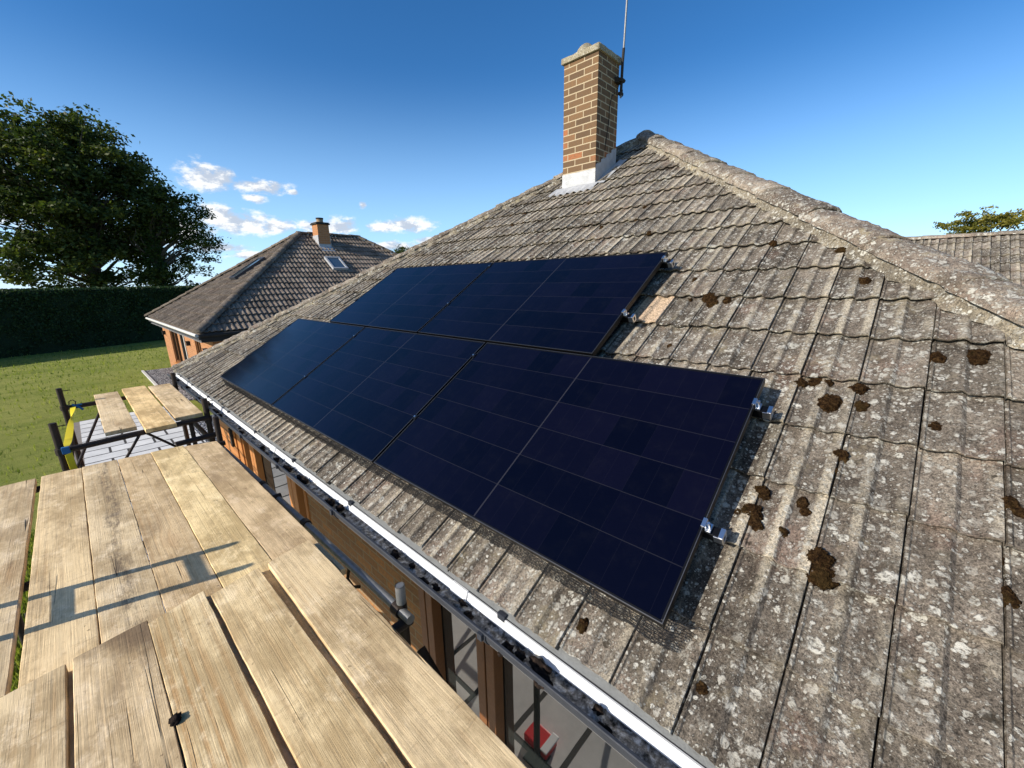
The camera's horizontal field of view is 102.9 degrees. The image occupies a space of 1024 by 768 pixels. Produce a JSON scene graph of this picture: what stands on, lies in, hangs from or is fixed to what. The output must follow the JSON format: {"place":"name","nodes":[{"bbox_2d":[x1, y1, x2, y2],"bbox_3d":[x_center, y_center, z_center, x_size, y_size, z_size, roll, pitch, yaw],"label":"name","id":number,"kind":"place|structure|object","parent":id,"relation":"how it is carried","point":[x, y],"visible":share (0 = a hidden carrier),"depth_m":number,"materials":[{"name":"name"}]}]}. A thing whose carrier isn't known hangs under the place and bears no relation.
{"place":"outdoors","nodes":[
{"label":"outdoors","id":0,"kind":"place"},
{"bbox_2d":[0,340,212,691],"bbox_3d":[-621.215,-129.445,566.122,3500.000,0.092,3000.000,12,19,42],"label":"lawn","id":1,"kind":"structure","parent":0,"point":[18,454],"depth_m":14.21,"materials":[{"name":"green plant"}]},
{"bbox_2d":[74,422,84,463],"bbox_3d":[-3.950,2.732,3.866,21.300,0.060,0.217,12,19,42],"label":"patio edging","id":2,"kind":"object","parent":1,"relation":"on","point":[77,429],"visible":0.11,"depth_m":10.06,"materials":[{"name":"concrete"}]},
{"bbox_2d":[0,285,197,358],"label":"hedge","id":3,"kind":"object","parent":1,"relation":"on","point":[34,321],"visible":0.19,"depth_m":23.95,"materials":[{"name":"green plant"}]},
{"bbox_2d":[0,91,203,288],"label":"broadleaf tree","id":4,"kind":"object","parent":1,"relation":"on","point":[75,213],"visible":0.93,"depth_m":31.43,"materials":[{"name":"green plant"}]},
{"bbox_2d":[141,370,157,384],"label":"kerb","id":5,"kind":"structure","parent":1,"relation":"on","point":[149,377],"depth_m":16.05,"materials":[{"name":"concrete"}]},
{"bbox_2d":[106,184,230,285],"bbox_3d":[-30.350,-11.266,36.857,5.719,12.030,8.747,12,19,42],"label":"tree","id":6,"kind":"object","parent":1,"relation":"on","point":[186,240],"visible":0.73,"depth_m":35.86,"materials":[{"name":"green plant"}]},
{"bbox_2d":[145,367,194,400],"bbox_3d":[-12.825,-0.055,15.426,7.300,0.060,0.910,12,19,42],"label":"gravel border","id":7,"kind":"object","parent":1,"relation":"on","point":[159,376],"visible":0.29,"depth_m":16.18,"materials":[{"name":"gravel"}]},
{"bbox_2d":[194,414,216,441],"bbox_3d":[-3.743,0.644,12.040,5.900,0.060,8.477,12,19,42],"label":"gravel bed","id":8,"kind":"object","parent":1,"relation":"on","point":[202,424],"depth_m":10.40,"materials":[{"name":"stone"}]},
{"bbox_2d":[144,217,397,365],"bbox_3d":[-8.062,-4.178,18.725,10.146,6.200,12.684,12,19,42],"label":"neighbour bungalow","id":9,"kind":"object","parent":1,"relation":"on","point":[294,269],"visible":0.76,"depth_m":15.15,"materials":[{"name":"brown tile"}]},
{"bbox_2d":[170,331,182,363],"bbox_3d":[-13.447,-1.521,16.392,1.830,1.605,0.170,12,19,42],"label":"window","id":10,"kind":"structure","parent":9,"relation":"in","point":[174,336],"depth_m":16.81,"materials":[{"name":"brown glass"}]},
{"bbox_2d":[196,341,201,352],"bbox_3d":[-10.216,-0.749,13.521,0.850,1.795,0.065,12,19,42],"label":"window","id":11,"kind":"structure","parent":9,"relation":"in","point":[198,344],"depth_m":13.59,"materials":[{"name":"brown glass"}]},
{"bbox_2d":[394,244,408,253],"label":"tree","id":12,"kind":"object","parent":1,"relation":"on","point":[398,250],"visible":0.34,"depth_m":65.59,"materials":[{"name":"green plant"}]},
{"bbox_2d":[167,42,1023,767],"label":"bungalow","id":13,"kind":"object","parent":1,"relation":"on","point":[851,592],"visible":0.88,"depth_m":1.64,"materials":[{"name":"tile"}]},
{"bbox_2d":[219,420,246,465],"bbox_3d":[-3.892,1.173,5.778,1.150,1.984,0.125,12,19,42],"label":"door","id":14,"kind":"structure","parent":13,"relation":"in","point":[234,444],"depth_m":5.42,"materials":[{"name":"orange wood"}]},
{"bbox_2d":[242,439,313,536],"bbox_3d":[-2.676,1.398,4.738,2.064,1.876,0.120,12,19,42],"label":"window","id":15,"kind":"structure","parent":13,"relation":"in","point":[292,493],"depth_m":4.73,"materials":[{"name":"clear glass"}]},
{"bbox_2d":[222,379,702,652],"bbox_3d":[-1.414,0.378,3.066,5.427,0.135,0.115,12,19,42],"label":"wire netting","id":16,"kind":"object","parent":13,"relation":"attached to","point":[302,428],"visible":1,"depth_m":1.76,"materials":[{"name":"black metal"}]},
{"bbox_2d":[246,355,726,545],"bbox_3d":[-1.253,0.125,3.223,5.438,0.136,0.070,12,51,42],"label":"mounting rail","id":17,"kind":"object","parent":13,"relation":"attached to","point":[715,534],"visible":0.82,"depth_m":1.43,"materials":[{"name":"metal"}]},
{"bbox_2d":[220,318,364,406],"bbox_3d":[-2.458,-0.324,4.482,1.762,0.034,1.134,12,51,42],"label":"solar panel","id":18,"kind":"object","parent":17,"relation":"attached to","point":[274,369],"visible":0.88,"depth_m":4.35,"materials":[{"name":"glass"}]},
{"bbox_2d":[374,343,764,627],"bbox_3d":[0.148,0.232,2.117,1.762,0.034,1.134,12,51,42],"label":"solar panel","id":19,"kind":"object","parent":17,"relation":"attached to","point":[606,476],"visible":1,"depth_m":1.85,"materials":[{"name":"glass"}]},
{"bbox_2d":[355,299,635,322],"bbox_3d":[-0.571,-0.686,3.784,3.656,0.136,0.070,12,51,42],"label":"mounting rail","id":20,"kind":"object","parent":13,"relation":"attached to","point":[629,318],"visible":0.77,"depth_m":2.58,"materials":[{"name":"metal"}]},
{"bbox_2d":[330,262,492,333],"bbox_3d":[-1.150,-0.966,4.431,1.762,0.034,1.134,12,51,42],"label":"solar panel","id":21,"kind":"object","parent":20,"relation":"attached to","point":[412,299],"visible":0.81,"depth_m":4.29,"materials":[{"name":"glass"}]},
{"bbox_2d":[418,252,667,355],"bbox_3d":[0.153,-0.688,3.248,1.762,0.034,1.134,12,51,42],"label":"solar panel","id":22,"kind":"object","parent":20,"relation":"attached to","point":[575,305],"visible":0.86,"depth_m":3.06,"materials":[{"name":"glass"}]},
{"bbox_2d":[418,586,635,767],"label":"window","id":23,"kind":"structure","parent":13,"relation":"in","point":[542,733],"depth_m":2.27,"materials":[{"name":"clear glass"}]},
{"bbox_2d":[288,324,772,419],"bbox_3d":[-0.906,-0.288,3.509,5.438,0.136,0.070,12,51,42],"label":"mounting rail","id":24,"kind":"object","parent":13,"relation":"attached to","point":[763,412],"visible":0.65,"depth_m":1.72,"materials":[{"name":"metal"}]},
{"bbox_2d":[272,327,485,464],"bbox_3d":[-1.155,-0.046,3.300,1.762,0.034,1.134,12,51,42],"label":"solar panel","id":25,"kind":"object","parent":24,"relation":"attached to","point":[367,393],"visible":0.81,"depth_m":3.12,"materials":[{"name":"glass"}]},
{"bbox_2d":[392,256,674,271],"bbox_3d":[-0.207,-1.119,4.083,3.656,0.136,0.070,12,51,42],"label":"mounting rail","id":26,"kind":"object","parent":13,"relation":"attached to","point":[667,263],"visible":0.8,"depth_m":2.88,"materials":[{"name":"metal"}]},
{"bbox_2d":[605,0,627,147],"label":"aerial mast","id":27,"kind":"object","parent":13,"relation":"attached to","point":[620,80],"visible":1,"depth_m":5.07,"materials":[{"name":"silver metal"}]},
{"bbox_2d":[906,230,1023,286],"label":"bungalow","id":28,"kind":"object","parent":1,"relation":"on","point":[1001,252],"visible":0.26,"depth_m":9.89,"materials":[{"name":"tile"}]},
{"bbox_2d":[932,205,1023,233],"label":"yellow green tree","id":29,"kind":"object","parent":1,"relation":"on","point":[987,222],"visible":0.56,"depth_m":38.51,"materials":[{"name":"green plant"}]},
{"bbox_2d":[79,407,206,612],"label":"patio","id":30,"kind":"structure","parent":0,"point":[118,450],"depth_m":9.41,"materials":[{"name":"grey stone"}]},
{"bbox_2d":[48,373,215,527],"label":"scaffold tower","id":31,"kind":"structure","parent":30,"relation":"on","point":[76,447],"depth_m":4.18,"materials":[{"name":"black metal"}]},
{"bbox_2d":[61,399,83,469],"bbox_3d":[-4.471,0.564,4.182,0.120,0.446,2.080,-15,20,-42],"label":"ratchet strap","id":32,"kind":"object","parent":31,"relation":"attached to","point":[70,459],"visible":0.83,"depth_m":3.94,"materials":[{"name":"yellow fabric"}]},
{"bbox_2d":[94,391,136,435],"bbox_3d":[-4.447,0.291,4.545,2.031,0.040,0.225,12,19,42],"label":"scaffold board","id":33,"kind":"object","parent":31,"relation":"on","point":[115,416],"visible":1,"depth_m":4.32,"materials":[{"name":"brown wood"}]},
{"bbox_2d":[122,386,176,432],"bbox_3d":[-4.236,0.243,4.714,2.342,0.041,0.236,12,19,42],"label":"scaffold board","id":34,"kind":"object","parent":31,"relation":"on","point":[151,413],"visible":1,"depth_m":4.44,"materials":[{"name":"brown wood"}]},
{"bbox_2d":[148,383,202,420],"bbox_3d":[-4.103,0.185,4.931,2.012,0.040,0.235,12,19,42],"label":"scaffold board","id":35,"kind":"object","parent":31,"relation":"on","point":[177,405],"visible":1,"depth_m":4.72,"materials":[{"name":"brown wood"}]},
{"bbox_2d":[18,416,445,681],"bbox_3d":[-1.312,2.038,1.804,6.121,2.268,1.750,12,19,42],"label":"scaffolding","id":36,"kind":"object","parent":30,"relation":"on","point":[401,612],"visible":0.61,"depth_m":2.15,"materials":[{"name":"grey metal"}]},
{"bbox_2d":[0,479,36,697],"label":"scaffold board","id":37,"kind":"object","parent":36,"relation":"on","point":[17,500],"visible":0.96,"depth_m":2.24,"materials":[{"name":"brown wood"}]},
{"bbox_2d":[0,664,69,767],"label":"scaffold board","id":38,"kind":"object","parent":36,"relation":"on","point":[34,725],"visible":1,"depth_m":1.35,"materials":[{"name":"brown wood"}]},
{"bbox_2d":[18,468,100,767],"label":"scaffold board","id":39,"kind":"object","parent":36,"relation":"on","point":[62,627],"visible":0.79,"depth_m":2.02,"materials":[{"name":"brown wood"}]},
{"bbox_2d":[72,620,184,767],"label":"scaffold board","id":40,"kind":"object","parent":36,"relation":"on","point":[122,713],"visible":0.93,"depth_m":1.40,"materials":[{"name":"brown wood"}]},
{"bbox_2d":[82,460,186,767],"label":"scaffold board","id":41,"kind":"object","parent":36,"relation":"on","point":[127,594],"visible":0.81,"depth_m":2.22,"materials":[{"name":"brown wood"}]},
{"bbox_2d":[118,453,296,767],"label":"scaffold board","id":42,"kind":"object","parent":36,"relation":"on","point":[182,569],"visible":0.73,"depth_m":2.32,"materials":[{"name":"brown wood"}]},
{"bbox_2d":[148,591,288,767],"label":"scaffold board","id":43,"kind":"object","parent":36,"relation":"on","point":[223,723],"visible":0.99,"depth_m":1.44,"materials":[{"name":"brown wood"}]},
{"bbox_2d":[168,712,181,726],"bbox_3d":[-1.119,1.111,1.356,0.050,0.018,0.037,12,19,42],"label":"moss tuft","id":44,"kind":"object","parent":43,"relation":"on","point":[175,719],"visible":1,"depth_m":1.35,"materials":[{"name":"black plant"}]},
{"bbox_2d":[185,441,345,574],"bbox_3d":[-1.948,0.786,2.954,2.729,0.040,0.238,12,19,42],"label":"scaffold board","id":45,"kind":"object","parent":36,"relation":"on","point":[275,527],"visible":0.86,"depth_m":2.75,"materials":[{"name":"brown wood"}]},
{"bbox_2d":[151,446,408,767],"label":"scaffold board","id":46,"kind":"object","parent":36,"relation":"on","point":[232,549],"visible":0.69,"depth_m":2.45,"materials":[{"name":"brown wood"}]},
{"bbox_2d":[211,568,404,767],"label":"scaffold board","id":47,"kind":"object","parent":36,"relation":"on","point":[320,717],"visible":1,"depth_m":1.47,"materials":[{"name":"brown wood"}]},
{"bbox_2d":[268,540,526,767],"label":"scaffold board","id":48,"kind":"object","parent":36,"relation":"on","point":[422,712],"visible":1,"depth_m":1.50,"materials":[{"name":"brown wood"}]},
{"bbox_2d":[0,0,1023,288],"label":"sky","id":49,"kind":"structure","parent":0,"point":[389,123],"materials":[{"name":"blue"}]}
]}

